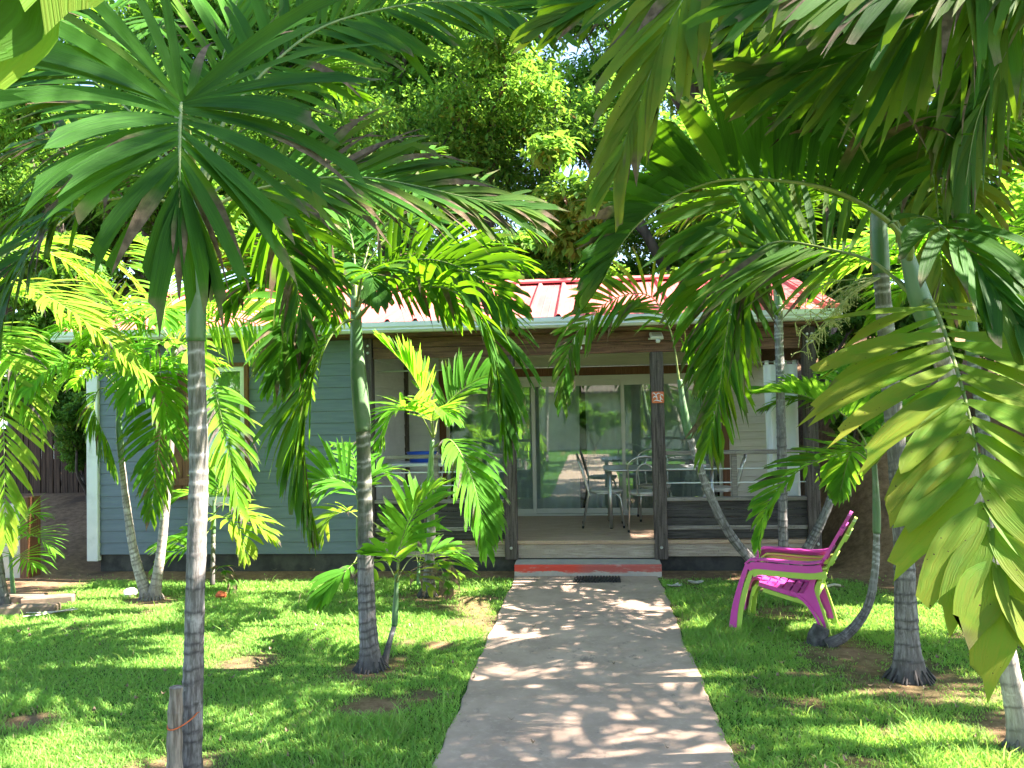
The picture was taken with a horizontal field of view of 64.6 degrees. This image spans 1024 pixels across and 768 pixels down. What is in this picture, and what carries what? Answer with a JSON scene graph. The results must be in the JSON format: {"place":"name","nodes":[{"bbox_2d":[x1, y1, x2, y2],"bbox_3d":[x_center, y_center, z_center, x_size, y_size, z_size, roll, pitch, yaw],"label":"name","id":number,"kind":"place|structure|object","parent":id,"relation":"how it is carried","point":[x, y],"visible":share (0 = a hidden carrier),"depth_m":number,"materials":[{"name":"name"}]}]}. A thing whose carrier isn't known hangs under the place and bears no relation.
{"place":"outdoors","nodes":[
{"label":"outdoors","id":0,"kind":"place"},
{"bbox_2d":[215,591,225,598],"bbox_3d":[-2.870,2.083,8.002,0.106,0.087,0.095,-1,-2,5],"label":"brick lump","id":1,"kind":"object","parent":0,"point":[221,594],"visible":0.94,"depth_m":7.97,"materials":[{"name":"orange brick"}]},
{"bbox_2d":[0,0,1012,421],"label":"sky","id":2,"kind":"structure","parent":0,"point":[571,48],"materials":[{"name":"white"}]},
{"bbox_2d":[0,564,1023,767],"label":"grass","id":3,"kind":"structure","parent":0,"point":[920,747],"depth_m":5.39,"materials":[{"name":"green plant"}]},
{"bbox_2d":[23,608,77,616],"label":"fallen leaf","id":4,"kind":"object","parent":3,"relation":"on","point":[51,612],"visible":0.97,"depth_m":7.37,"materials":[{"name":"beige plant"}]},
{"bbox_2d":[667,583,681,586],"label":"fallen leaf","id":5,"kind":"object","parent":3,"relation":"on","point":[676,585],"visible":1,"depth_m":7.98,"materials":[{"name":"grey plant"}]},
{"bbox_2d":[0,337,1023,767],"bbox_3d":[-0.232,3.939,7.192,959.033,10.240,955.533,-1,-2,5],"label":"ground","id":6,"kind":"structure","parent":0,"point":[68,511],"depth_m":6.31,"materials":[{"name":"soil"}]},
{"bbox_2d":[0,495,40,577],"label":"garden wall","id":7,"kind":"structure","parent":6,"relation":"on","point":[25,543],"depth_m":9.15,"materials":[{"name":"brown concrete"}]},
{"bbox_2d":[10,593,47,603],"bbox_3d":[-4.798,2.135,7.935,0.440,0.145,0.140,-1,-2,-3],"label":"edging block","id":8,"kind":"object","parent":6,"relation":"on","point":[16,598],"depth_m":7.89,"materials":[{"name":"concrete"}]},
{"bbox_2d":[0,602,60,615],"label":"edging block","id":9,"kind":"object","parent":6,"relation":"on","point":[12,609],"depth_m":7.44,"materials":[{"name":"concrete"}]},
{"bbox_2d":[1,496,71,593],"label":"young palm","id":10,"kind":"object","parent":6,"relation":"on","point":[11,565],"visible":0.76,"depth_m":7.89,"materials":[{"name":"green plant"}]},
{"bbox_2d":[0,350,85,426],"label":"leafy shrub","id":11,"kind":"object","parent":6,"relation":"on","point":[63,397],"visible":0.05,"depth_m":12.96,"materials":[{"name":"green plant"}]},
{"bbox_2d":[0,424,86,492],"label":"wooden fence","id":12,"kind":"object","parent":6,"relation":"on","point":[55,477],"visible":0.05,"depth_m":12.70,"materials":[{"name":"brown wood"}]},
{"bbox_2d":[20,593,75,603],"bbox_3d":[-4.492,2.126,7.853,0.460,0.145,0.140,-1,-2,-15],"label":"edging block","id":13,"kind":"object","parent":6,"relation":"on","point":[64,598],"depth_m":7.82,"materials":[{"name":"concrete"}]},
{"bbox_2d":[0,111,101,427],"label":"leafy tree","id":14,"kind":"object","parent":6,"relation":"on","point":[11,310],"visible":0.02,"depth_m":21.90,"materials":[{"name":"green plant"}]},
{"bbox_2d":[0,0,103,89],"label":"palm tree","id":15,"kind":"object","parent":6,"relation":"on","point":[29,32],"visible":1,"depth_m":0.83,"materials":[{"name":"green plant"}]},
{"bbox_2d":[2,230,123,385],"bbox_3d":[-8.449,0.054,14.908,4.912,4.990,4.098,-2,-2,31],"label":"leafy shrub","id":16,"kind":"object","parent":6,"relation":"on","point":[27,312],"visible":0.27,"depth_m":13.78,"materials":[{"name":"green plant"}]},
{"bbox_2d":[44,388,86,502],"bbox_3d":[-6.004,1.067,11.639,1.677,2.041,2.010,-1,-2,1],"label":"leafy shrub","id":17,"kind":"object","parent":6,"relation":"on","point":[70,442],"visible":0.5,"depth_m":11.35,"materials":[{"name":"green plant"}]},
{"bbox_2d":[57,302,82,355],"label":"leafy shrub","id":18,"kind":"object","parent":6,"relation":"on","point":[66,312],"depth_m":13.00,"materials":[{"name":"green plant"}]},
{"bbox_2d":[0,68,153,469],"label":"leafy tree","id":19,"kind":"object","parent":6,"relation":"on","point":[92,228],"visible":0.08,"depth_m":17.75,"materials":[{"name":"green plant"}]},
{"bbox_2d":[0,227,157,605],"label":"palm tree","id":20,"kind":"object","parent":6,"relation":"on","point":[35,413],"visible":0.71,"depth_m":7.12,"materials":[{"name":"green plant"}]},
{"bbox_2d":[6,274,232,600],"bbox_3d":[-3.815,0.429,8.069,1.922,3.467,2.177,-1,-2,-11],"label":"palm tree","id":21,"kind":"object","parent":6,"relation":"on","point":[169,421],"visible":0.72,"depth_m":7.80,"materials":[{"name":"green plant"}]},
{"bbox_2d":[124,587,136,595],"bbox_3d":[-3.834,2.100,8.140,0.122,0.109,0.118,0,-2,-35],"label":"white stone","id":22,"kind":"object","parent":6,"relation":"on","point":[127,591],"visible":0.88,"depth_m":8.11,"materials":[{"name":"white stone"}]},
{"bbox_2d":[166,685,182,767],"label":"wooden stake","id":23,"kind":"object","parent":6,"relation":"on","point":[174,742],"visible":0.98,"depth_m":3.80,"materials":[{"name":"grey wood"}]},
{"bbox_2d":[31,231,325,600],"bbox_3d":[-3.090,0.183,7.947,2.923,3.921,1.937,-2,-2,21],"label":"palm tree","id":24,"kind":"object","parent":6,"relation":"on","point":[241,474],"visible":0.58,"depth_m":7.64,"materials":[{"name":"green plant"}]},
{"bbox_2d":[63,0,309,278],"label":"leafy tree","id":25,"kind":"object","parent":6,"relation":"on","point":[192,12],"visible":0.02,"depth_m":19.58,"materials":[{"name":"green plant"}]},
{"bbox_2d":[58,0,369,304],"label":"leafy tree","id":26,"kind":"object","parent":6,"relation":"on","point":[270,7],"visible":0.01,"depth_m":19.55,"materials":[{"name":"green plant"}]},
{"bbox_2d":[146,459,282,592],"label":"young palm","id":27,"kind":"object","parent":6,"relation":"on","point":[235,532],"visible":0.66,"depth_m":8.38,"materials":[{"name":"green plant"}]},
{"bbox_2d":[0,53,535,283],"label":"leafy tree","id":28,"kind":"object","parent":6,"relation":"on","point":[8,127],"visible":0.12,"depth_m":14.83,"materials":[{"name":"green plant"}]},
{"bbox_2d":[0,0,592,767],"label":"palm tree","id":29,"kind":"object","parent":6,"relation":"on","point":[196,98],"visible":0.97,"depth_m":3.81,"materials":[{"name":"green plant"}]},
{"bbox_2d":[167,712,199,730],"bbox_3d":[-1.577,1.592,3.893,0.114,0.060,0.236,-1,-2,5],"label":"orange string","id":30,"kind":"object","parent":29,"relation":"attached to","point":[168,729],"visible":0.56,"depth_m":3.82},
{"bbox_2d":[170,161,534,286],"bbox_3d":[-2.564,-0.107,14.123,5.589,6.804,6.698,-2,-2,31],"label":"leafy shrub","id":31,"kind":"object","parent":6,"relation":"on","point":[237,229],"depth_m":12.66,"materials":[{"name":"green plant"}]},
{"bbox_2d":[305,433,405,615],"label":"young palm","id":32,"kind":"object","parent":6,"relation":"on","point":[323,595],"visible":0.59,"depth_m":6.83,"materials":[{"name":"green plant"}]},
{"bbox_2d":[212,145,552,674],"bbox_3d":[-1.099,-0.064,6.045,2.821,4.216,2.394,-1,-2,5],"label":"palm tree","id":33,"kind":"object","parent":6,"relation":"on","point":[447,282],"visible":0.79,"depth_m":5.50,"materials":[{"name":"green plant"}]},
{"bbox_2d":[209,0,575,269],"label":"leafy tree","id":34,"kind":"object","parent":6,"relation":"on","point":[400,77],"visible":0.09,"depth_m":17.83,"materials":[{"name":"green plant"}]},
{"bbox_2d":[349,469,479,662],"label":"young palm","id":35,"kind":"object","parent":6,"relation":"on","point":[397,523],"visible":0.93,"depth_m":5.89,"materials":[{"name":"green plant"}]},
{"bbox_2d":[390,515,473,584],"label":"young palm","id":36,"kind":"object","parent":6,"relation":"on","point":[423,530],"visible":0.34,"depth_m":8.35,"materials":[{"name":"green plant"}]},
{"bbox_2d":[369,330,514,601],"bbox_3d":[-0.699,0.770,7.752,1.451,2.640,1.244,-1,-2,5],"label":"palm tree","id":37,"kind":"object","parent":6,"relation":"on","point":[487,523],"visible":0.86,"depth_m":7.60,"materials":[{"name":"green plant"}]},
{"bbox_2d":[49,274,842,570],"bbox_3d":[-0.634,0.666,11.425,8.790,4.212,5.345,-1,-2,5],"label":"bungalow","id":38,"kind":"object","parent":6,"relation":"on","point":[678,533],"visible":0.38,"depth_m":9.27,"materials":[{"name":"blue"}]},
{"bbox_2d":[205,362,249,505],"bbox_3d":[-3.356,0.585,9.394,0.670,1.655,0.132,-1,-2,5],"label":"window","id":39,"kind":"structure","parent":38,"relation":"in","point":[237,379],"depth_m":9.44,"materials":[{"name":"white wood"}]},
{"bbox_2d":[388,460,448,511],"bbox_3d":[-1.130,1.377,9.891,0.700,0.844,0.550,-1,-2,5],"label":"folding table","id":40,"kind":"object","parent":38,"relation":"on","point":[405,463],"visible":0.29,"depth_m":9.66,"materials":[{"name":"white plastic"}]},
{"bbox_2d":[406,451,436,462],"bbox_3d":[-1.099,0.890,9.908,0.391,0.125,0.340,-1,-2,5],"label":"wash basin","id":41,"kind":"object","parent":40,"relation":"on","point":[418,453],"visible":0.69,"depth_m":9.78,"materials":[{"name":"blue plastic"}]},
{"bbox_2d":[446,382,536,513],"bbox_3d":[-0.291,0.885,11.174,1.230,1.812,0.026,-1,-2,5],"label":"sliding door","id":42,"kind":"structure","parent":38,"relation":"in","point":[524,384],"depth_m":11.11,"materials":[{"name":"metal"}]},
{"bbox_2d":[452,380,580,508],"bbox_3d":[0.052,0.873,11.266,1.801,1.840,0.088,-1,-2,5],"label":"sliding glass door","id":43,"kind":"structure","parent":38,"relation":"hanging from","point":[557,465],"depth_m":11.23,"materials":[{"name":"clear glass"}]},
{"bbox_2d":[534,380,623,513],"bbox_3d":[0.911,0.859,11.090,1.260,1.812,0.026,-1,-2,5],"label":"sliding door","id":44,"kind":"structure","parent":38,"relation":"in","point":[582,382],"depth_m":11.08,"materials":[{"name":"metal"}]},
{"bbox_2d":[574,336,585,349],"bbox_3d":[0.751,-0.455,8.927,0.160,0.150,0.078,-1,-2,5],"label":"floodlight","id":45,"kind":"object","parent":38,"relation":"attached to","point":[583,341],"visible":0.27,"depth_m":8.89,"materials":[{"name":"white plastic"}]},
{"bbox_2d":[576,453,624,528],"bbox_3d":[1.091,1.306,10.038,0.581,0.902,0.438,-1,-2,5],"label":"cafe chair","id":46,"kind":"object","parent":38,"relation":"on","point":[605,490],"visible":0.99,"depth_m":9.86,"materials":[{"name":"metal"}]},
{"bbox_2d":[627,455,652,531],"bbox_3d":[1.588,1.285,9.668,0.438,0.902,0.581,-1,-2,7],"label":"cafe chair","id":47,"kind":"object","parent":38,"relation":"on","point":[641,492],"visible":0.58,"depth_m":9.52,"materials":[{"name":"metal"}]},
{"bbox_2d":[585,379,717,507],"bbox_3d":[1.907,0.831,11.089,1.790,1.840,0.088,-1,-2,5],"label":"sliding glass door","id":48,"kind":"structure","parent":38,"relation":"hanging from","point":[603,420],"depth_m":11.12,"materials":[{"name":"clear glass"}]},
{"bbox_2d":[636,448,671,521],"bbox_3d":[1.859,1.308,10.589,0.438,0.902,0.581,-1,-2,5],"label":"cafe chair","id":49,"kind":"object","parent":38,"relation":"on","point":[646,485],"visible":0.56,"depth_m":10.71,"materials":[{"name":"metal"}]},
{"bbox_2d":[648,332,663,342],"bbox_3d":[1.578,-0.507,8.829,0.160,0.123,0.126,-1,-2,-7],"label":"floodlight","id":50,"kind":"object","parent":38,"relation":"attached to","point":[657,336],"visible":1,"depth_m":8.82,"materials":[{"name":"white plastic"}]},
{"bbox_2d":[652,392,663,402],"bbox_3d":[1.589,0.145,8.820,0.132,0.124,0.017,-1,-2,5],"label":"plaque","id":51,"kind":"object","parent":38,"relation":"attached to","point":[657,397],"visible":1,"depth_m":8.82,"materials":[{"name":"orange ceramic"}]},
{"bbox_2d":[603,464,716,528],"bbox_3d":[1.826,1.385,10.066,1.366,0.716,0.816,-1,-2,5],"label":"metal table","id":52,"kind":"object","parent":38,"relation":"on","point":[609,469],"visible":0.71,"depth_m":9.78,"materials":[{"name":"metal"}]},
{"bbox_2d":[685,464,705,467],"bbox_3d":[2.254,1.008,9.956,0.240,0.019,0.300,-1,-2,5],"label":"paper stack","id":53,"kind":"object","parent":52,"relation":"on","point":[691,466],"visible":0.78,"depth_m":9.91,"materials":[{"name":"white paper"}]},
{"bbox_2d":[620,378,723,512],"bbox_3d":[2.157,0.829,10.942,1.330,1.812,0.026,-1,-2,5],"label":"sliding door","id":54,"kind":"structure","parent":38,"relation":"in","point":[666,380],"depth_m":10.98,"materials":[{"name":"metal"}]},
{"bbox_2d":[701,454,746,496],"bbox_3d":[2.617,1.275,10.006,0.581,0.902,0.438,-2,-2,13],"label":"cafe chair","id":55,"kind":"object","parent":38,"relation":"on","point":[721,488],"visible":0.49,"depth_m":9.85,"materials":[{"name":"metal"}]},
{"bbox_2d":[763,360,800,516],"bbox_3d":[2.985,0.619,8.944,0.370,1.765,0.060,-1,-2,5],"label":"curtain","id":56,"kind":"object","parent":38,"relation":"hanging from","point":[791,413],"visible":0.37,"depth_m":8.95,"materials":[{"name":"white fabric"}]},
{"bbox_2d":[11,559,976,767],"bbox_3d":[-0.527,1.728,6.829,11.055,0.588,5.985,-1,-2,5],"label":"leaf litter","id":57,"kind":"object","parent":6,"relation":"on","point":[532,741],"visible":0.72,"depth_m":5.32,"materials":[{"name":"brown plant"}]},
{"bbox_2d":[339,0,717,273],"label":"leafy tree","id":58,"kind":"object","parent":6,"relation":"on","point":[495,70],"visible":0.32,"depth_m":15.90,"materials":[{"name":"green plant"}]},
{"bbox_2d":[486,130,658,277],"bbox_3d":[0.966,-0.230,15.114,5.775,7.031,6.922,-1,-2,-19],"label":"leafy shrub","id":59,"kind":"object","parent":6,"relation":"on","point":[562,194],"visible":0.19,"depth_m":12.30,"materials":[{"name":"green plant"}]},
{"bbox_2d":[514,559,661,576],"bbox_3d":[0.819,2.017,8.774,1.560,0.187,0.335,-1,-2,5],"label":"concrete step","id":60,"kind":"object","parent":6,"relation":"on","point":[587,567],"visible":0.82,"depth_m":8.64,"materials":[{"name":"concrete"}]},
{"bbox_2d":[567,0,729,120],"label":"leafy tree","id":61,"kind":"object","parent":6,"relation":"on","point":[693,90],"visible":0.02,"depth_m":23.43,"materials":[{"name":"green plant"}]},
{"bbox_2d":[547,247,754,562],"bbox_3d":[1.613,0.368,7.765,2.511,3.416,0.940,-1,-2,-8],"label":"palm tree","id":62,"kind":"object","parent":6,"relation":"on","point":[566,386],"visible":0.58,"depth_m":8.01,"materials":[{"name":"green plant"}]},
{"bbox_2d":[517,220,836,279],"bbox_3d":[3.378,-0.192,15.232,6.698,6.804,5.589,-1,-2,1],"label":"leafy shrub","id":63,"kind":"object","parent":6,"relation":"on","point":[551,270],"visible":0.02,"depth_m":13.19,"materials":[{"name":"green plant"}]},
{"bbox_2d":[688,580,702,583],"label":"fallen leaf","id":64,"kind":"object","parent":6,"relation":"on","point":[696,582],"visible":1,"depth_m":8.16,"materials":[{"name":"grey plant"}]},
{"bbox_2d":[497,31,1023,273],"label":"leafy tree","id":65,"kind":"object","parent":6,"relation":"on","point":[637,237],"visible":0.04,"depth_m":15.60,"materials":[{"name":"green plant"}]},
{"bbox_2d":[653,164,869,564],"bbox_3d":[2.706,-0.072,8.290,2.525,4.220,2.520,-1,-2,5],"label":"palm tree","id":66,"kind":"object","parent":6,"relation":"on","point":[781,437],"visible":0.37,"depth_m":8.30,"materials":[{"name":"green plant"}]},
{"bbox_2d":[510,0,1023,241],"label":"palm tree","id":67,"kind":"object","parent":6,"relation":"on","point":[884,54],"visible":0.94,"depth_m":3.05,"materials":[{"name":"green plant"}]},
{"bbox_2d":[568,29,1023,753],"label":"palm tree","id":68,"kind":"object","parent":6,"relation":"on","point":[948,505],"visible":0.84,"depth_m":3.42,"materials":[{"name":"green plant"}]},
{"bbox_2d":[734,517,857,636],"bbox_3d":[2.297,1.516,6.519,0.907,0.898,0.660,-2,-2,26],"label":"garden chair","id":69,"kind":"object","parent":6,"relation":"on","point":[820,584],"visible":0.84,"depth_m":6.36,"materials":[{"name":"plastic"}]},
{"bbox_2d":[729,511,852,627],"bbox_3d":[2.264,1.471,6.530,0.907,0.898,0.660,-2,-2,26],"label":"garden chair","id":70,"kind":"object","parent":69,"relation":"on","point":[806,595],"visible":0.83,"depth_m":6.37,"materials":[{"name":"plastic"}]},
{"bbox_2d":[740,210,873,382],"bbox_3d":[5.256,-1.191,12.903,3.572,3.629,2.981,-1,-2,11],"label":"leafy shrub","id":71,"kind":"object","parent":6,"relation":"on","point":[829,291],"visible":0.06,"depth_m":12.13,"materials":[{"name":"green plant"}]},
{"bbox_2d":[640,83,988,377],"bbox_3d":[4.669,-2.131,13.861,5.030,6.124,6.028,-1,-2,11],"label":"leafy shrub","id":72,"kind":"object","parent":6,"relation":"on","point":[704,105],"visible":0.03,"depth_m":12.67,"materials":[{"name":"green plant"}]},
{"bbox_2d":[714,11,919,335],"bbox_3d":[6.902,-7.001,19.801,8.751,13.804,8.120,-2,-2,32],"label":"leafy tree","id":73,"kind":"object","parent":6,"relation":"on","point":[834,330],"depth_m":18.60,"materials":[{"name":"green plant"}]},
{"bbox_2d":[806,623,828,646],"bbox_3d":[2.292,1.904,6.096,0.166,0.202,0.166,0,-2,-39],"label":"rock","id":74,"kind":"object","parent":6,"relation":"on","point":[817,634],"visible":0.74,"depth_m":6.04,"materials":[{"name":"grey stone"}]},
{"bbox_2d":[640,26,1023,685],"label":"palm tree","id":75,"kind":"object","parent":6,"relation":"on","point":[908,662],"visible":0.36,"depth_m":5.11,"materials":[{"name":"green plant"}]},
{"bbox_2d":[826,583,840,587],"bbox_3d":[2.919,1.891,7.520,0.348,0.064,0.042,0,-2,-21],"label":"fallen stick","id":76,"kind":"object","parent":6,"relation":"on","point":[833,584],"visible":0.52,"depth_m":7.54,"materials":[{"name":"grey wood"}]},
{"bbox_2d":[746,363,926,647],"bbox_3d":[2.530,0.865,5.850,1.770,2.231,1.222,1,-3,-44],"label":"young palm","id":77,"kind":"object","parent":6,"relation":"on","point":[838,474],"visible":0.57,"depth_m":5.95,"materials":[{"name":"green plant"}]},
{"bbox_2d":[756,368,927,565],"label":"palm tree","id":78,"kind":"object","parent":6,"relation":"on","point":[814,534],"visible":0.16,"depth_m":8.27,"materials":[{"name":"green plant"}]},
{"bbox_2d":[794,270,900,384],"bbox_3d":[4.202,-0.589,11.350,2.233,2.268,1.863,-1,-2,1],"label":"leafy shrub","id":79,"kind":"object","parent":6,"relation":"on","point":[838,338],"visible":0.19,"depth_m":11.21,"materials":[{"name":"green plant"}]},
{"bbox_2d":[828,413,871,461],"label":"leafy shrub","id":80,"kind":"object","parent":6,"relation":"on","point":[839,421],"visible":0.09,"depth_m":9.84,"materials":[{"name":"green plant"}]},
{"bbox_2d":[793,181,1023,528],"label":"palm tree","id":81,"kind":"object","parent":6,"relation":"on","point":[901,296],"visible":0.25,"depth_m":7.24,"materials":[{"name":"green plant"}]},
{"bbox_2d":[837,124,1023,382],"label":"leafy shrub","id":82,"kind":"object","parent":6,"relation":"on","point":[855,223],"visible":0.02,"depth_m":11.48,"materials":[{"name":"green plant"}]},
{"bbox_2d":[861,100,1023,173],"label":"leafy shrub","id":83,"kind":"object","parent":6,"relation":"on","point":[1020,127],"depth_m":11.71,"materials":[{"name":"green plant"}]},
{"bbox_2d":[866,204,1023,445],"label":"leafy shrub","id":84,"kind":"object","parent":6,"relation":"on","point":[905,321],"visible":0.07,"depth_m":9.80,"materials":[{"name":"green plant"}]},
{"bbox_2d":[931,160,1023,222],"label":"palm tree","id":85,"kind":"object","parent":6,"relation":"on","point":[1017,178],"visible":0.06,"depth_m":8.48,"materials":[{"name":"green plant"}]},
{"bbox_2d":[432,576,738,767],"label":"path","id":86,"kind":"structure","parent":0,"point":[560,686],"depth_m":5.14,"materials":[{"name":"concrete"}]},
{"bbox_2d":[573,575,620,582],"bbox_3d":[0.878,2.013,8.378,0.486,0.030,0.261,-1,-2,5],"label":"door mat","id":87,"kind":"object","parent":86,"relation":"on","point":[598,579],"depth_m":8.33,"materials":[{"name":"black rubber"}]}
]}

